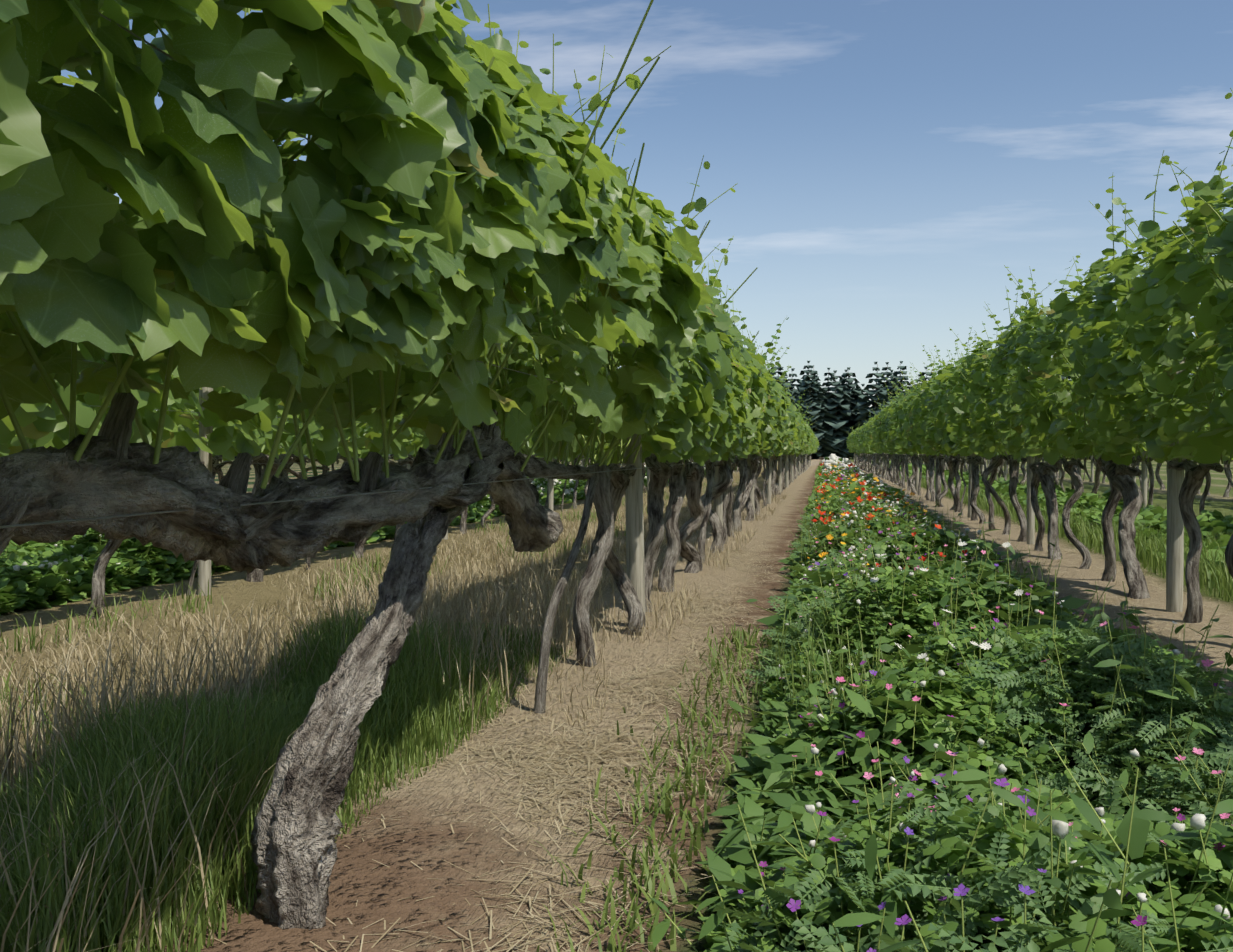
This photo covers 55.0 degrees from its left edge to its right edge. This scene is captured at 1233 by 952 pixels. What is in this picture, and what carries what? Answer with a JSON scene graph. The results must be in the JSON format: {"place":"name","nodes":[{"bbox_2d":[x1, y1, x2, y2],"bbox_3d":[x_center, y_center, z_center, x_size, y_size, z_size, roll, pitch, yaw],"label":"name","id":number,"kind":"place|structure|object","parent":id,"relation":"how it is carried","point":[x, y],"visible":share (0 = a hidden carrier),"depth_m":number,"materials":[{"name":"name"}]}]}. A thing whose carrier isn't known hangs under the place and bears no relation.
{"place":"outdoors","nodes":[
{"label":"outdoors","id":0,"kind":"place"},
{"bbox_2d":[0,472,1232,951],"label":"ground","id":1,"kind":"structure","parent":0,"point":[468,846],"depth_m":4.54,"materials":[{"name":"soil"}]},
{"bbox_2d":[0,494,503,615],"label":"low green plants","id":2,"kind":"object","parent":1,"relation":"on","point":[18,600],"visible":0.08,"depth_m":9.44,"materials":[{"name":"green plant"}]},
{"bbox_2d":[0,530,151,595],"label":"cover crop","id":3,"kind":"object","parent":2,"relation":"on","point":[83,545],"depth_m":9.33,"materials":[{"name":"green plant"}]},
{"bbox_2d":[0,591,572,951],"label":"tall grass","id":4,"kind":"structure","parent":1,"relation":"on","point":[401,715],"depth_m":2.99,"materials":[{"name":"green plant"}]},
{"bbox_2d":[0,393,614,929],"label":"vine trunks","id":5,"kind":"object","parent":1,"relation":"on","point":[298,825],"visible":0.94,"depth_m":2.69,"materials":[{"name":"brown plant"}]},
{"bbox_2d":[0,0,818,488],"bbox_3d":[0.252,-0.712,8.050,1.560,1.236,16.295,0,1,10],"label":"vine shoots","id":6,"kind":"object","parent":5,"relation":"attached to","point":[120,384],"visible":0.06,"depth_m":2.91,"materials":[{"name":"green plant"}]},
{"bbox_2d":[0,554,619,951],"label":"tall dry grass","id":7,"kind":"structure","parent":1,"relation":"on","point":[66,712],"depth_m":4.28,"materials":[{"name":"plant"}]},
{"bbox_2d":[0,471,646,612],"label":"low green plants","id":8,"kind":"object","parent":1,"relation":"on","point":[51,581],"visible":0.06,"depth_m":9.23,"materials":[{"name":"green plant"}]},
{"bbox_2d":[13,465,704,583],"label":"cover crop plants","id":9,"kind":"object","parent":1,"relation":"on","point":[50,564],"depth_m":9.74,"materials":[{"name":"green plant"}]},
{"bbox_2d":[0,453,765,636],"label":"grapevine trunks","id":10,"kind":"object","parent":1,"relation":"on","point":[110,548],"visible":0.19,"depth_m":9.98,"materials":[{"name":"brown plant"}]},
{"bbox_2d":[0,479,787,796],"bbox_3d":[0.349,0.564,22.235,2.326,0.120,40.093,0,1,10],"label":"dry grass","id":11,"kind":"structure","parent":1,"relation":"on","point":[291,598],"depth_m":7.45,"materials":[{"name":"plant"}]},
{"bbox_2d":[215,453,644,481],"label":"vine trunks","id":12,"kind":"object","parent":1,"relation":"on","point":[220,474],"visible":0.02,"depth_m":26.25,"materials":[{"name":"wood"}]},
{"bbox_2d":[170,532,788,951],"bbox_3d":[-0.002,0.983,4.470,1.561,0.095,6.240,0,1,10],"label":"straw path","id":13,"kind":"structure","parent":1,"relation":"on","point":[590,937],"depth_m":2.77,"materials":[{"name":"beige plant"}]},
{"bbox_2d":[527,468,646,504],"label":"cover crop leaves","id":14,"kind":"object","parent":1,"relation":"on","point":[570,500],"visible":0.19,"depth_m":25.00,"materials":[{"name":"green plant"}]},
{"bbox_2d":[529,623,773,951],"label":"grass","id":15,"kind":"object","parent":1,"relation":"on","point":[665,807],"depth_m":3.55,"materials":[{"name":"green plant"}]},
{"bbox_2d":[197,326,1192,619],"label":"trellis posts","id":16,"kind":"object","parent":1,"relation":"on","point":[635,538],"depth_m":7.83,"materials":[{"name":"wood"}]},
{"bbox_2d":[0,375,528,458],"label":"vine foliage","id":17,"kind":"object","parent":16,"relation":"attached to","point":[31,442],"visible":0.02,"depth_m":15.98,"materials":[{"name":"green plant"}]},
{"bbox_2d":[0,342,595,465],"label":"vine foliage","id":18,"kind":"object","parent":16,"relation":"attached to","point":[45,425],"visible":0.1,"depth_m":8.21,"materials":[{"name":"green plant"}]},
{"bbox_2d":[0,0,712,451],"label":"vine foliage","id":19,"kind":"object","parent":16,"relation":"attached to","point":[230,254],"visible":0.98,"depth_m":1.85,"materials":[{"name":"green plant"}]},
{"bbox_2d":[523,283,783,467],"bbox_3d":[0.844,-0.811,11.504,1.325,1.382,11.128,0,1,10],"label":"vine foliage","id":20,"kind":"object","parent":16,"relation":"attached to","point":[723,389],"visible":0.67,"depth_m":7.45,"materials":[{"name":"green plant"}]},
{"bbox_2d":[605,453,811,635],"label":"grapevine trunks","id":21,"kind":"object","parent":16,"relation":"attached to","point":[687,479],"visible":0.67,"depth_m":9.55,"materials":[{"name":"wood"}]},
{"bbox_2d":[731,382,808,458],"bbox_3d":[3.969,-1.198,29.198,1.376,1.432,25.181,0,1,10],"label":"vine foliage","id":22,"kind":"object","parent":16,"relation":"attached to","point":[791,427],"visible":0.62,"depth_m":21.42,"materials":[{"name":"green plant"}]},
{"bbox_2d":[795,424,818,456],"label":"vine foliage","id":23,"kind":"object","parent":16,"relation":"attached to","point":[812,445],"visible":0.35,"depth_m":49.70,"materials":[{"name":"green plant"}]},
{"bbox_2d":[846,413,897,455],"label":"vine foliage","id":24,"kind":"object","parent":16,"relation":"attached to","point":[862,439],"visible":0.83,"depth_m":52.67,"materials":[{"name":"green plant"}]},
{"bbox_2d":[875,345,1027,456],"bbox_3d":[7.227,-1.277,28.114,1.271,1.688,26.102,0,1,10],"label":"vine foliage","id":25,"kind":"object","parent":16,"relation":"attached to","point":[927,422],"visible":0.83,"depth_m":21.07,"materials":[{"name":"green plant"}]},
{"bbox_2d":[854,452,1232,622],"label":"grapevine trunks","id":26,"kind":"object","parent":16,"relation":"attached to","point":[1122,483],"visible":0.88,"depth_m":11.02,"materials":[{"name":"wood"}]},
{"bbox_2d":[944,221,1232,463],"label":"vine canes","id":27,"kind":"object","parent":26,"relation":"attached to","point":[1192,389],"visible":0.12,"depth_m":8.34,"materials":[{"name":"plant"}]},
{"bbox_2d":[957,175,1232,465],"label":"vine foliage","id":28,"kind":"object","parent":16,"relation":"attached to","point":[1147,343],"visible":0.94,"depth_m":7.62,"materials":[{"name":"green plant"}]},
{"bbox_2d":[1051,377,1228,460],"bbox_3d":[8.468,-0.839,15.724,1.537,1.366,26.188,0,1,10],"label":"vine foliage","id":29,"kind":"object","parent":16,"relation":"attached to","point":[1225,458],"depth_m":19.98,"materials":[{"name":"green plant"}]},
{"bbox_2d":[815,457,863,478],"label":"cover crop leaves","id":30,"kind":"object","parent":1,"relation":"on","point":[819,469],"visible":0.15,"depth_m":52.39,"materials":[{"name":"green plant"}]},
{"bbox_2d":[803,466,919,517],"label":"flowering plants","id":31,"kind":"object","parent":1,"relation":"on","point":[875,490],"visible":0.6,"depth_m":20.28,"materials":[{"name":"green plant"}]},
{"bbox_2d":[767,494,1032,613],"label":"flowering plants","id":32,"kind":"object","parent":1,"relation":"on","point":[876,501],"visible":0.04,"depth_m":8.94,"materials":[{"name":"green plant"}]},
{"bbox_2d":[871,459,947,480],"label":"cover crop leaves","id":33,"kind":"object","parent":1,"relation":"on","point":[923,469],"visible":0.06,"depth_m":48.41,"materials":[{"name":"green plant"}]},
{"bbox_2d":[776,496,1053,628],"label":"cover crop plants","id":34,"kind":"object","parent":1,"relation":"on","point":[881,547],"visible":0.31,"depth_m":9.02,"materials":[{"name":"green plant"}]},
{"bbox_2d":[770,472,1063,771],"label":"stems","id":35,"kind":"object","parent":1,"relation":"on","point":[808,681],"depth_m":4.78,"materials":[{"name":"green plant"}]},
{"bbox_2d":[756,500,1078,625],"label":"flowering plants","id":36,"kind":"object","parent":1,"relation":"on","point":[773,620],"visible":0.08,"depth_m":8.98,"materials":[{"name":"green plant"}]},
{"bbox_2d":[802,464,930,564],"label":"orange flowers","id":37,"kind":"object","parent":36,"relation":"on","point":[845,534],"visible":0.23,"depth_m":13.98,"materials":[{"name":"orange plant"}]},
{"bbox_2d":[647,499,1232,951],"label":"cover crop","id":38,"kind":"object","parent":1,"relation":"on","point":[1110,898],"depth_m":2.99,"materials":[{"name":"green plant"}]},
{"bbox_2d":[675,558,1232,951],"bbox_3d":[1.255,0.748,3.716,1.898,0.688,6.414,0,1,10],"label":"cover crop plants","id":39,"kind":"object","parent":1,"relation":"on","point":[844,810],"visible":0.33,"depth_m":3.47,"materials":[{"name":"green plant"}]},
{"bbox_2d":[703,566,1232,951],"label":"cover crop plants","id":40,"kind":"object","parent":1,"relation":"on","point":[956,700],"visible":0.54,"depth_m":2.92,"materials":[{"name":"green plant"}]},
{"bbox_2d":[740,491,1225,951],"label":"flower stems","id":41,"kind":"object","parent":1,"relation":"on","point":[1024,831],"visible":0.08,"depth_m":3.24,"materials":[{"name":"green plant"}]},
{"bbox_2d":[738,464,1224,951],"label":"purple flower","id":42,"kind":"object","parent":41,"relation":"attached to","point":[961,886],"visible":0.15,"depth_m":2.19,"materials":[{"name":"purple plant"}]},
{"bbox_2d":[779,453,1229,921],"bbox_3d":[9.084,-0.332,47.897,1.934,1.032,95.749,0,1,10],"label":"flower","id":43,"kind":"object","parent":41,"relation":"attached to","point":[1060,829],"depth_m":5.06,"materials":[{"name":"white plant"}]},
{"bbox_2d":[779,501,1232,844],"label":"pink flowers","id":44,"kind":"object","parent":41,"relation":"attached to","point":[1194,752],"visible":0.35,"depth_m":3.42,"materials":[{"name":"pink plant"}]},
{"bbox_2d":[900,453,1232,514],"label":"grapevine trunks","id":45,"kind":"object","parent":1,"relation":"on","point":[1151,476],"visible":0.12,"depth_m":25.14,"materials":[{"name":"brown plant"}]},
{"bbox_2d":[925,470,1232,587],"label":"cover crop leaves","id":46,"kind":"object","parent":1,"relation":"on","point":[1218,521],"visible":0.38,"depth_m":14.85,"materials":[{"name":"green plant"}]},
{"bbox_2d":[944,518,1232,693],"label":"straw mulch","id":47,"kind":"object","parent":1,"relation":"on","point":[1107,605],"visible":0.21,"depth_m":8.49,"materials":[{"name":"plant"}]},
{"bbox_2d":[945,454,1231,496],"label":"vine trunks","id":48,"kind":"object","parent":1,"relation":"on","point":[1162,485],"visible":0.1,"depth_m":32.53,"materials":[{"name":"wood"}]},
{"bbox_2d":[0,13,1232,528],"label":"trellis wires","id":49,"kind":"object","parent":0,"point":[278,417],"visible":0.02,"depth_m":2.34,"materials":[{"name":"grey metal"}]},
{"bbox_2d":[61,0,1232,410],"label":"sky","id":50,"kind":"structure","parent":0,"point":[888,160],"materials":[{"name":"blue"}]},
{"bbox_2d":[214,457,1232,492],"bbox_3d":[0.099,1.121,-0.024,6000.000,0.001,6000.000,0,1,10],"label":"ground","id":51,"kind":"structure","parent":0,"point":[1219,478],"depth_m":68.69,"materials":[{"name":"soil"}]},
{"bbox_2d":[198,454,689,494],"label":"vine trunks","id":52,"kind":"object","parent":51,"relation":"on","point":[258,468],"depth_m":17.77,"materials":[{"name":"wood"}]},
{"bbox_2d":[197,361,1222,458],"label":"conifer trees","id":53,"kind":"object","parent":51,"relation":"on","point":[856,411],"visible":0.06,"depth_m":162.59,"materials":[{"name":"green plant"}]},
{"bbox_2d":[778,364,1090,458],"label":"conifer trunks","id":54,"kind":"object","parent":51,"relation":"on","point":[849,402],"depth_m":163.72,"materials":[{"name":"brown wood"}]},
{"bbox_2d":[874,88,1232,416],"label":"vine shoot","id":55,"kind":"object","parent":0,"point":[1148,229],"depth_m":8.02,"materials":[{"name":"green plant"}]},
{"bbox_2d":[905,473,1232,601],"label":"grass","id":56,"kind":"structure","parent":0,"point":[1087,534],"depth_m":12.13,"materials":[{"name":"green plant"}]}
]}

